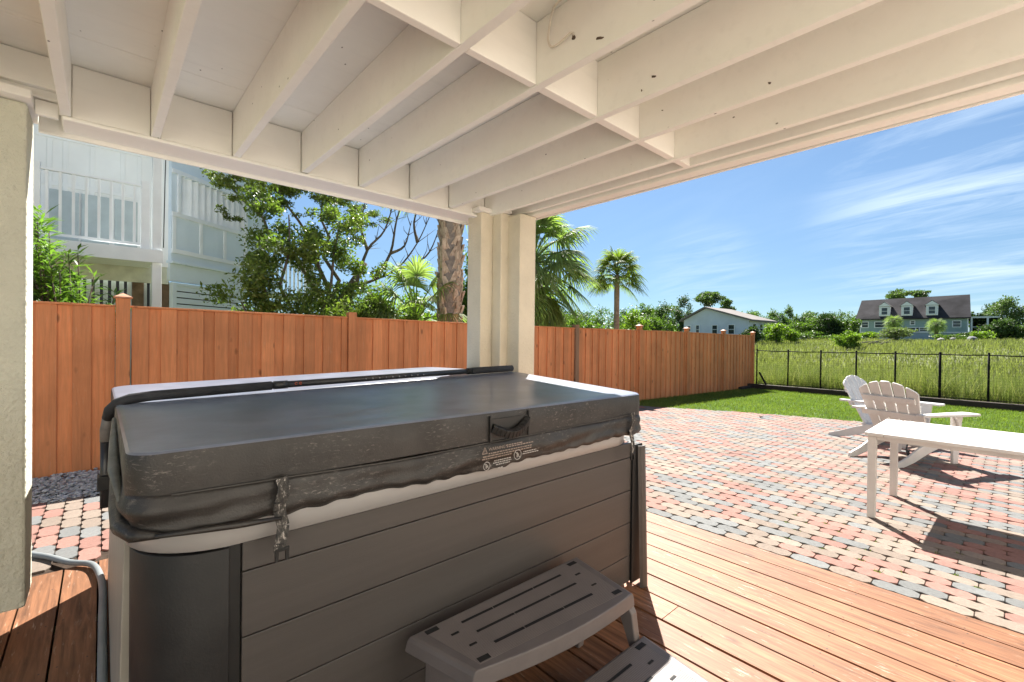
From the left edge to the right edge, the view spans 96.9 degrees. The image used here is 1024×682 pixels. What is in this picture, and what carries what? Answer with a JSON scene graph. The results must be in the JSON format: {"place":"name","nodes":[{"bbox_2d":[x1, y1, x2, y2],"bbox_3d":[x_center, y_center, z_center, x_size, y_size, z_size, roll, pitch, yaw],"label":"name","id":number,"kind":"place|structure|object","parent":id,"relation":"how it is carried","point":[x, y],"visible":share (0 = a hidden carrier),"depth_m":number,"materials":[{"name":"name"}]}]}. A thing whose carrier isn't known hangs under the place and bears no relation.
{"place":"outdoors","nodes":[
{"label":"outdoors","id":0,"kind":"place"},
{"bbox_2d":[33,123,313,384],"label":"neighbour house","id":1,"kind":"structure","parent":0,"point":[145,229],"depth_m":7.79,"materials":[{"name":"white wood"}]},
{"bbox_2d":[177,174,180,212],"bbox_3d":[-6.111,-2.701,8.329,0.037,0.696,0.060,1,0,11],"label":"window frame","id":2,"kind":"structure","parent":1,"relation":"in","point":[178,176],"depth_m":8.31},
{"bbox_2d":[245,206,247,232],"bbox_3d":[-5.806,-2.709,9.920,0.037,0.696,0.060,1,0,11],"label":"window frame","id":3,"kind":"structure","parent":1,"relation":"in","point":[246,218],"depth_m":9.90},
{"bbox_2d":[0,511,1023,681],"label":"timber deck","id":4,"kind":"structure","parent":0,"point":[710,607],"depth_m":2.35,"materials":[{"name":"brown wood"}]},
{"bbox_2d":[0,97,33,612],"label":"stucco column","id":5,"kind":"structure","parent":4,"relation":"on","point":[16,236],"depth_m":2.18,"materials":[{"name":"beige concrete"}]},
{"bbox_2d":[32,551,107,681],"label":"conduit hose","id":6,"kind":"object","parent":4,"relation":"on","point":[102,672],"visible":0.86,"depth_m":2.43,"materials":[{"name":"grey plastic"}]},
{"bbox_2d":[108,436,646,681],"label":"hot tub","id":7,"kind":"object","parent":4,"relation":"on","point":[364,587],"visible":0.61,"depth_m":1.64,"materials":[{"name":"grey plastic"}]},
{"bbox_2d":[97,365,513,507],"bbox_3d":[-0.965,0.482,2.858,2.432,0.593,0.221,0,1,-42],"label":"cover lifter","id":8,"kind":"object","parent":7,"relation":"attached to","point":[103,479],"visible":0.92,"depth_m":2.25,"materials":[{"name":"metal"}]},
{"bbox_2d":[107,367,640,562],"bbox_3d":[-0.871,0.452,2.811,2.453,0.425,2.440,0,1,-42],"label":"hot tub cover","id":9,"kind":"object","parent":7,"relation":"on","point":[176,467],"visible":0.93,"depth_m":1.67,"materials":[{"name":"plastic"}]},
{"bbox_2d":[467,212,535,374],"bbox_3d":[-0.107,0.185,4.090,0.405,2.630,0.467,0,1,-42],"label":"corner post","id":10,"kind":"object","parent":4,"relation":"on","point":[501,294],"visible":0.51,"depth_m":4.01,"materials":[{"name":"paint"}]},
{"bbox_2d":[0,0,1023,224],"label":"overhead deck","id":11,"kind":"structure","parent":10,"relation":"on","point":[459,111],"depth_m":2.18,"materials":[{"name":"paint"}]},
{"bbox_2d":[547,0,573,47],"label":"dangling cable","id":12,"kind":"object","parent":11,"relation":"hanging from","point":[564,38],"visible":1,"depth_m":1.86,"materials":[{"name":"beige plastic"}]},
{"bbox_2d":[405,557,708,681],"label":"spa steps","id":13,"kind":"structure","parent":4,"relation":"on","point":[557,610],"depth_m":1.76,"materials":[{"name":"plastic"}]},
{"bbox_2d":[7,340,1022,681],"bbox_3d":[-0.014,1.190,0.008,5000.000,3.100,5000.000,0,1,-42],"label":"ground","id":14,"kind":"structure","parent":0,"point":[773,356],"depth_m":45.67,"materials":[{"name":"soil"}]},
{"bbox_2d":[0,586,98,681],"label":"deck framing","id":15,"kind":"object","parent":14,"relation":"on","point":[54,634],"depth_m":2.40,"materials":[{"name":"brown wood"}]},
{"bbox_2d":[32,467,99,503],"bbox_3d":[-3.820,1.425,4.959,5.447,0.080,1.109,0,1,-42],"label":"gravel bed","id":16,"kind":"object","parent":14,"relation":"on","point":[68,484],"visible":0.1,"depth_m":4.39,"materials":[{"name":"grey gravel"}]},
{"bbox_2d":[33,205,131,320],"bbox_3d":[-5.434,-0.130,5.295,1.607,3.068,1.407,0,1,-42],"label":"oleander shrub","id":17,"kind":"object","parent":14,"relation":"on","point":[52,284],"visible":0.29,"depth_m":5.24,"materials":[{"name":"green plant"}]},
{"bbox_2d":[196,182,421,319],"bbox_3d":[-3.133,-0.608,8.174,4.215,4.072,1.742,0,1,-42],"label":"glossy tree","id":18,"kind":"object","parent":14,"relation":"on","point":[260,261],"visible":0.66,"depth_m":7.56,"materials":[{"name":"green plant"}]},
{"bbox_2d":[199,168,437,310],"bbox_3d":[-3.633,-1.121,9.466,1.609,5.240,5.800,1,1,40],"label":"spreading oak","id":19,"kind":"object","parent":14,"relation":"on","point":[226,183],"visible":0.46,"depth_m":8.90,"materials":[{"name":"green plant"}]},
{"bbox_2d":[358,275,407,316],"bbox_3d":[-2.908,-0.030,10.356,1.555,2.983,1.964,0,1,-42],"label":"garden shrub","id":20,"kind":"object","parent":14,"relation":"on","point":[375,290],"visible":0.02,"depth_m":10.38,"materials":[{"name":"green plant"}]},
{"bbox_2d":[32,293,755,477],"bbox_3d":[1.455,0.703,10.424,21.222,2.500,0.166,0,1,-42],"label":"privacy fence","id":21,"kind":"object","parent":14,"relation":"on","point":[81,361],"visible":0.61,"depth_m":6.07,"materials":[{"name":"brown wood"}]},
{"bbox_2d":[358,254,466,322],"bbox_3d":[-1.946,-0.298,9.313,3.140,2.828,2.898,0,1,-42],"label":"palmetto","id":22,"kind":"object","parent":14,"relation":"on","point":[410,276],"visible":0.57,"depth_m":9.07,"materials":[{"name":"green plant"}]},
{"bbox_2d":[389,289,436,320],"bbox_3d":[-3.803,-0.181,16.096,2.534,3.297,2.960,0,1,-42],"label":"garden shrub","id":23,"kind":"object","parent":14,"relation":"on","point":[420,297],"visible":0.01,"depth_m":15.88,"materials":[{"name":"green plant"}]},
{"bbox_2d":[399,286,436,320],"bbox_3d":[-2.241,0.016,11.613,1.732,2.927,1.646,0,1,-42],"label":"garden shrub","id":24,"kind":"object","parent":14,"relation":"on","point":[422,315],"visible":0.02,"depth_m":11.47,"materials":[{"name":"green plant"}]},
{"bbox_2d":[380,207,467,322],"bbox_3d":[-1.245,-1.746,9.299,2.918,6.436,2.906,1,0,32],"label":"cabbage palm","id":25,"kind":"object","parent":14,"relation":"on","point":[450,255],"visible":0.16,"depth_m":9.08,"materials":[{"name":"brown plant"}]},
{"bbox_2d":[461,239,467,322],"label":"garden shrub","id":26,"kind":"object","parent":14,"relation":"on","point":[465,300],"visible":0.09,"depth_m":14.62,"materials":[{"name":"green plant"}]},
{"bbox_2d":[534,213,601,326],"bbox_3d":[0.634,-1.268,12.915,4.002,5.574,4.197,1,0,12],"label":"cabbage palm","id":27,"kind":"object","parent":14,"relation":"on","point":[552,312],"visible":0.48,"depth_m":12.22,"materials":[{"name":"green plant"}]},
{"bbox_2d":[562,309,579,326],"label":"distant tree","id":28,"kind":"object","parent":14,"relation":"on","point":[568,317],"visible":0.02,"depth_m":72.66,"materials":[{"name":"green plant"}]},
{"bbox_2d":[563,308,595,323],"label":"distant tree","id":29,"kind":"object","parent":14,"relation":"on","point":[588,314],"visible":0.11,"depth_m":109.94,"materials":[{"name":"green plant"}]},
{"bbox_2d":[564,316,619,328],"bbox_3d":[3.169,0.318,17.752,2.362,2.706,2.010,1,0,4],"label":"garden shrub","id":30,"kind":"object","parent":14,"relation":"on","point":[588,324],"visible":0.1,"depth_m":17.81,"materials":[{"name":"green plant"}]},
{"bbox_2d":[587,305,626,328],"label":"distant tree","id":31,"kind":"object","parent":14,"relation":"on","point":[598,319],"visible":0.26,"depth_m":74.21,"materials":[{"name":"green plant"}]},
{"bbox_2d":[586,247,647,328],"bbox_3d":[3.641,-0.861,15.885,2.338,4.984,2.184,1,0,8],"label":"cabbage palm","id":32,"kind":"object","parent":14,"relation":"on","point":[621,258],"visible":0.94,"depth_m":15.74,"materials":[{"name":"green plant"}]},
{"bbox_2d":[604,309,637,327],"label":"distant tree","id":33,"kind":"object","parent":14,"relation":"on","point":[623,312],"visible":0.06,"depth_m":113.35,"materials":[{"name":"green plant"}]},
{"bbox_2d":[620,304,654,329],"bbox_3d":[6.306,0.148,24.021,2.500,4.338,1.813,0,1,-42],"label":"garden shrub","id":34,"kind":"object","parent":14,"relation":"on","point":[629,322],"visible":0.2,"depth_m":23.77,"materials":[{"name":"green plant"}]},
{"bbox_2d":[629,303,654,325],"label":"distant tree","id":35,"kind":"object","parent":14,"relation":"on","point":[648,311],"visible":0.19,"depth_m":78.71,"materials":[{"name":"green plant"}]},
{"bbox_2d":[638,310,678,331],"bbox_3d":[9.482,0.208,30.052,2.609,4.539,3.030,1,0,-9],"label":"garden shrub","id":36,"kind":"object","parent":14,"relation":"on","point":[658,325],"visible":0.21,"depth_m":29.52,"materials":[{"name":"green plant"}]},
{"bbox_2d":[650,303,678,318],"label":"distant tree","id":37,"kind":"object","parent":14,"relation":"on","point":[672,308],"visible":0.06,"depth_m":107.58,"materials":[{"name":"green plant"}]},
{"bbox_2d":[653,299,676,330],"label":"distant tree","id":38,"kind":"object","parent":14,"relation":"on","point":[663,311],"visible":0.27,"depth_m":69.27,"materials":[{"name":"green plant"}]},
{"bbox_2d":[670,293,693,331],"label":"distant tree","id":39,"kind":"object","parent":14,"relation":"on","point":[678,315],"visible":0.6,"depth_m":94.07,"materials":[{"name":"green plant"}]},
{"bbox_2d":[693,291,727,306],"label":"distant tree","id":40,"kind":"object","parent":14,"relation":"on","point":[708,298],"visible":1,"depth_m":118.59,"materials":[{"name":"green plant"}]},
{"bbox_2d":[719,299,736,309],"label":"distant tree","id":41,"kind":"object","parent":14,"relation":"on","point":[727,303],"visible":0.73,"depth_m":123.84,"materials":[{"name":"green plant"}]},
{"bbox_2d":[679,307,777,339],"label":"white house","id":42,"kind":"structure","parent":14,"relation":"on","point":[710,320],"depth_m":84.80,"materials":[{"name":"white paint"}]},
{"bbox_2d":[695,325,699,332],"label":"window","id":43,"kind":"structure","parent":42,"relation":"in","point":[697,327],"depth_m":87.50,"materials":[{"name":"white glass"}]},
{"bbox_2d":[711,325,717,333],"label":"window","id":44,"kind":"structure","parent":42,"relation":"in","point":[714,328],"depth_m":84.95,"materials":[{"name":"white glass"}]},
{"bbox_2d":[727,324,734,333],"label":"window","id":45,"kind":"structure","parent":42,"relation":"in","point":[731,327],"depth_m":82.54,"materials":[{"name":"white glass"}]},
{"bbox_2d":[759,323,762,332],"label":"window","id":46,"kind":"structure","parent":42,"relation":"in","point":[760,325],"depth_m":83.39,"materials":[{"name":"white glass"}]},
{"bbox_2d":[742,310,761,316],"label":"distant tree","id":47,"kind":"object","parent":14,"relation":"on","point":[755,313],"visible":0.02,"depth_m":119.17,"materials":[{"name":"green plant"}]},
{"bbox_2d":[739,326,765,343],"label":"distant bush","id":48,"kind":"object","parent":14,"relation":"on","point":[759,335],"visible":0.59,"depth_m":69.45,"materials":[{"name":"green plant"}]},
{"bbox_2d":[759,315,786,327],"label":"distant tree","id":49,"kind":"object","parent":14,"relation":"on","point":[772,318],"visible":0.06,"depth_m":119.74,"materials":[{"name":"green plant"}]},
{"bbox_2d":[761,323,790,342],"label":"distant bush","id":50,"kind":"object","parent":14,"relation":"on","point":[775,332],"visible":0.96,"depth_m":71.13,"materials":[{"name":"green plant"}]},
{"bbox_2d":[766,308,787,322],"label":"distant tree","id":51,"kind":"object","parent":14,"relation":"on","point":[773,315],"visible":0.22,"depth_m":124.36,"materials":[{"name":"green plant"}]},
{"bbox_2d":[784,304,793,320],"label":"distant tree","id":52,"kind":"object","parent":14,"relation":"on","point":[789,310],"visible":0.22,"depth_m":134.55,"materials":[{"name":"green plant"}]},
{"bbox_2d":[782,330,801,342],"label":"distant bush","id":53,"kind":"object","parent":14,"relation":"on","point":[792,336],"visible":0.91,"depth_m":73.29,"materials":[{"name":"green plant"}]},
{"bbox_2d":[780,320,803,333],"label":"distant tree","id":54,"kind":"object","parent":14,"relation":"on","point":[787,322],"visible":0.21,"depth_m":122.78,"materials":[{"name":"green plant"}]},
{"bbox_2d":[791,311,814,322],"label":"distant tree","id":55,"kind":"object","parent":14,"relation":"on","point":[803,318],"visible":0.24,"depth_m":124.06,"materials":[{"name":"green plant"}]},
{"bbox_2d":[788,316,822,332],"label":"distant tree","id":56,"kind":"object","parent":14,"relation":"on","point":[801,326],"visible":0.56,"depth_m":86.91,"materials":[{"name":"green plant"}]},
{"bbox_2d":[801,330,833,338],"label":"distant bush","id":57,"kind":"object","parent":14,"relation":"on","point":[813,334],"visible":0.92,"depth_m":82.38,"materials":[{"name":"green plant"}]},
{"bbox_2d":[811,311,843,334],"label":"distant tree","id":58,"kind":"object","parent":14,"relation":"on","point":[829,324],"visible":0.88,"depth_m":84.03,"materials":[{"name":"green plant"}]},
{"bbox_2d":[802,309,856,338],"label":"distant tree","id":59,"kind":"object","parent":14,"relation":"on","point":[842,316],"visible":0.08,"depth_m":134.10,"materials":[{"name":"green plant"}]},
{"bbox_2d":[823,327,851,335],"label":"distant bush","id":60,"kind":"object","parent":14,"relation":"on","point":[840,331],"visible":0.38,"depth_m":82.56,"materials":[{"name":"green plant"}]},
{"bbox_2d":[829,330,863,349],"bbox_3d":[43.151,-0.108,58.562,4.532,2.705,3.560,0,1,-42],"label":"distant bush","id":61,"kind":"object","parent":14,"relation":"on","point":[848,338],"visible":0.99,"depth_m":57.60,"materials":[{"name":"green plant"}]},
{"bbox_2d":[836,317,861,333],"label":"distant tree","id":62,"kind":"object","parent":14,"relation":"on","point":[854,323],"visible":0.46,"depth_m":82.90,"materials":[{"name":"green plant"}]},
{"bbox_2d":[859,331,879,337],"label":"distant bush","id":63,"kind":"object","parent":14,"relation":"on","point":[868,334],"visible":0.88,"depth_m":84.47,"materials":[{"name":"green plant"}]},
{"bbox_2d":[861,338,893,345],"bbox_3d":[49.800,0.098,62.001,5.668,1.120,0.180,1,0,0],"label":"driftwood","id":64,"kind":"object","parent":14,"relation":"on","point":[872,342],"visible":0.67,"depth_m":61.96,"materials":[{"name":"beige wood"}]},
{"bbox_2d":[738,383,1023,411],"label":"timber edging","id":65,"kind":"object","parent":14,"relation":"on","point":[986,405],"visible":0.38,"depth_m":13.44,"materials":[{"name":"black wood"}]},
{"bbox_2d":[754,337,1023,383],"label":"marsh grass","id":66,"kind":"structure","parent":14,"relation":"on","point":[931,346],"depth_m":49.18,"materials":[{"name":"green plant"}]},
{"bbox_2d":[756,349,1023,402],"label":"wire fence","id":67,"kind":"object","parent":14,"relation":"on","point":[895,353],"visible":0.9,"depth_m":14.33,"materials":[{"name":"black metal"}]},
{"bbox_2d":[883,315,903,339],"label":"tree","id":68,"kind":"object","parent":14,"relation":"on","point":[893,322],"visible":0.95,"depth_m":87.75,"materials":[{"name":"green plant"}]},
{"bbox_2d":[875,326,917,340],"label":"distant bush","id":69,"kind":"object","parent":14,"relation":"on","point":[895,333],"visible":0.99,"depth_m":70.97,"materials":[{"name":"green plant"}]},
{"bbox_2d":[885,288,916,298],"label":"distant tree","id":70,"kind":"object","parent":14,"relation":"on","point":[898,293],"visible":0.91,"depth_m":128.81,"materials":[{"name":"green plant"}]},
{"bbox_2d":[911,289,931,297],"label":"distant tree","id":71,"kind":"object","parent":14,"relation":"on","point":[922,293],"visible":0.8,"depth_m":128.77,"materials":[{"name":"green plant"}]},
{"bbox_2d":[856,294,1006,339],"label":"teal house","id":72,"kind":"structure","parent":14,"relation":"on","point":[952,311],"depth_m":99.18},
{"bbox_2d":[861,322,868,327],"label":"window","id":73,"kind":"structure","parent":72,"relation":"in","point":[863,324],"depth_m":105.52,"materials":[{"name":"white glass"}]},
{"bbox_2d":[874,321,887,327],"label":"window","id":74,"kind":"structure","parent":72,"relation":"in","point":[877,324],"depth_m":103.68,"materials":[{"name":"white glass"}]},
{"bbox_2d":[881,307,887,314],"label":"window","id":75,"kind":"structure","parent":72,"relation":"in","point":[884,310],"depth_m":102.77,"materials":[{"name":"white glass"}]},
{"bbox_2d":[903,306,910,314],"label":"window","id":76,"kind":"structure","parent":72,"relation":"in","point":[906,310],"depth_m":99.98,"materials":[{"name":"white glass"}]},
{"bbox_2d":[915,327,927,331],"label":"window","id":77,"kind":"structure","parent":72,"relation":"in","point":[922,329],"depth_m":98.48,"materials":[{"name":"white glass"}]},
{"bbox_2d":[928,306,935,313],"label":"window","id":78,"kind":"structure","parent":72,"relation":"in","point":[931,309],"depth_m":97.19,"materials":[{"name":"white glass"}]},
{"bbox_2d":[952,320,961,326],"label":"window","id":79,"kind":"structure","parent":72,"relation":"in","point":[955,323],"depth_m":94.70,"materials":[{"name":"white glass"}]},
{"bbox_2d":[925,318,947,334],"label":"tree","id":80,"kind":"object","parent":14,"relation":"on","point":[939,325],"visible":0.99,"depth_m":87.64,"materials":[{"name":"green plant"}]},
{"bbox_2d":[931,334,967,340],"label":"distant bush","id":81,"kind":"object","parent":14,"relation":"on","point":[946,337],"visible":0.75,"depth_m":79.19,"materials":[{"name":"green plant"}]},
{"bbox_2d":[957,332,970,338],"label":"distant bush","id":82,"kind":"object","parent":14,"relation":"on","point":[966,334],"visible":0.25,"depth_m":86.24,"materials":[{"name":"green plant"}]},
{"bbox_2d":[967,336,977,340],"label":"boulder","id":83,"kind":"object","parent":14,"relation":"on","point":[973,338],"visible":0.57,"depth_m":65.56,"materials":[{"name":"white stone"}]},
{"bbox_2d":[968,304,987,326],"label":"distant tree","id":84,"kind":"object","parent":14,"relation":"on","point":[986,307],"visible":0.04,"depth_m":105.07,"materials":[{"name":"green plant"}]},
{"bbox_2d":[969,330,996,339],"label":"distant bush","id":85,"kind":"object","parent":14,"relation":"on","point":[989,334],"visible":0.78,"depth_m":77.49,"materials":[{"name":"green plant"}]},
{"bbox_2d":[970,295,1023,325],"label":"distant tree","id":86,"kind":"object","parent":14,"relation":"on","point":[1005,306],"visible":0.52,"depth_m":90.53,"materials":[{"name":"green plant"}]},
{"bbox_2d":[974,317,1023,340],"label":"distant bush","id":87,"kind":"object","parent":14,"relation":"on","point":[1000,325],"visible":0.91,"depth_m":84.21,"materials":[{"name":"green plant"}]},
{"bbox_2d":[992,329,1023,339],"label":"distant bush","id":88,"kind":"object","parent":14,"relation":"on","point":[1016,337],"visible":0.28,"depth_m":83.90,"materials":[{"name":"green plant"}]},
{"bbox_2d":[32,406,1023,634],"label":"paver patio","id":89,"kind":"structure","parent":0,"point":[813,462],"depth_m":4.16,"materials":[{"name":"brick"}]},
{"bbox_2d":[664,444,986,588],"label":"joint weeds","id":90,"kind":"object","parent":89,"relation":"on","point":[840,530],"visible":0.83,"depth_m":3.50,"materials":[{"name":"green plant"}]},
{"bbox_2d":[828,375,944,448],"bbox_3d":[6.068,1.117,7.460,0.963,1.054,1.308,0,0,-27],"label":"adirondack chair","id":91,"kind":"object","parent":89,"relation":"on","point":[852,384],"visible":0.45,"depth_m":7.55,"materials":[{"name":"white plastic"}]},
{"bbox_2d":[848,381,980,467],"bbox_3d":[5.388,1.081,6.212,1.332,1.073,0.980,2,0,-19],"label":"adirondack chair","id":92,"kind":"object","parent":89,"relation":"on","point":[896,405],"visible":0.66,"depth_m":6.02,"materials":[{"name":"white plastic"}]},
{"bbox_2d":[865,419,1023,517],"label":"patio table","id":93,"kind":"object","parent":89,"relation":"on","point":[1003,444],"visible":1,"depth_m":3.93,"materials":[{"name":"white plastic"}]},
{"bbox_2d":[169,94,1023,331],"label":"sky","id":94,"kind":"structure","parent":0,"point":[936,204],"materials":[{"name":"blue"}]},
{"bbox_2d":[639,388,1023,433],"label":"lawn","id":95,"kind":"structure","parent":0,"point":[846,417],"depth_m":11.42,"materials":[{"name":"green plant"}]},
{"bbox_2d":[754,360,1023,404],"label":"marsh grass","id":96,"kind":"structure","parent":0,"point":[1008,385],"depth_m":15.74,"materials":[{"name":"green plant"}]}
]}

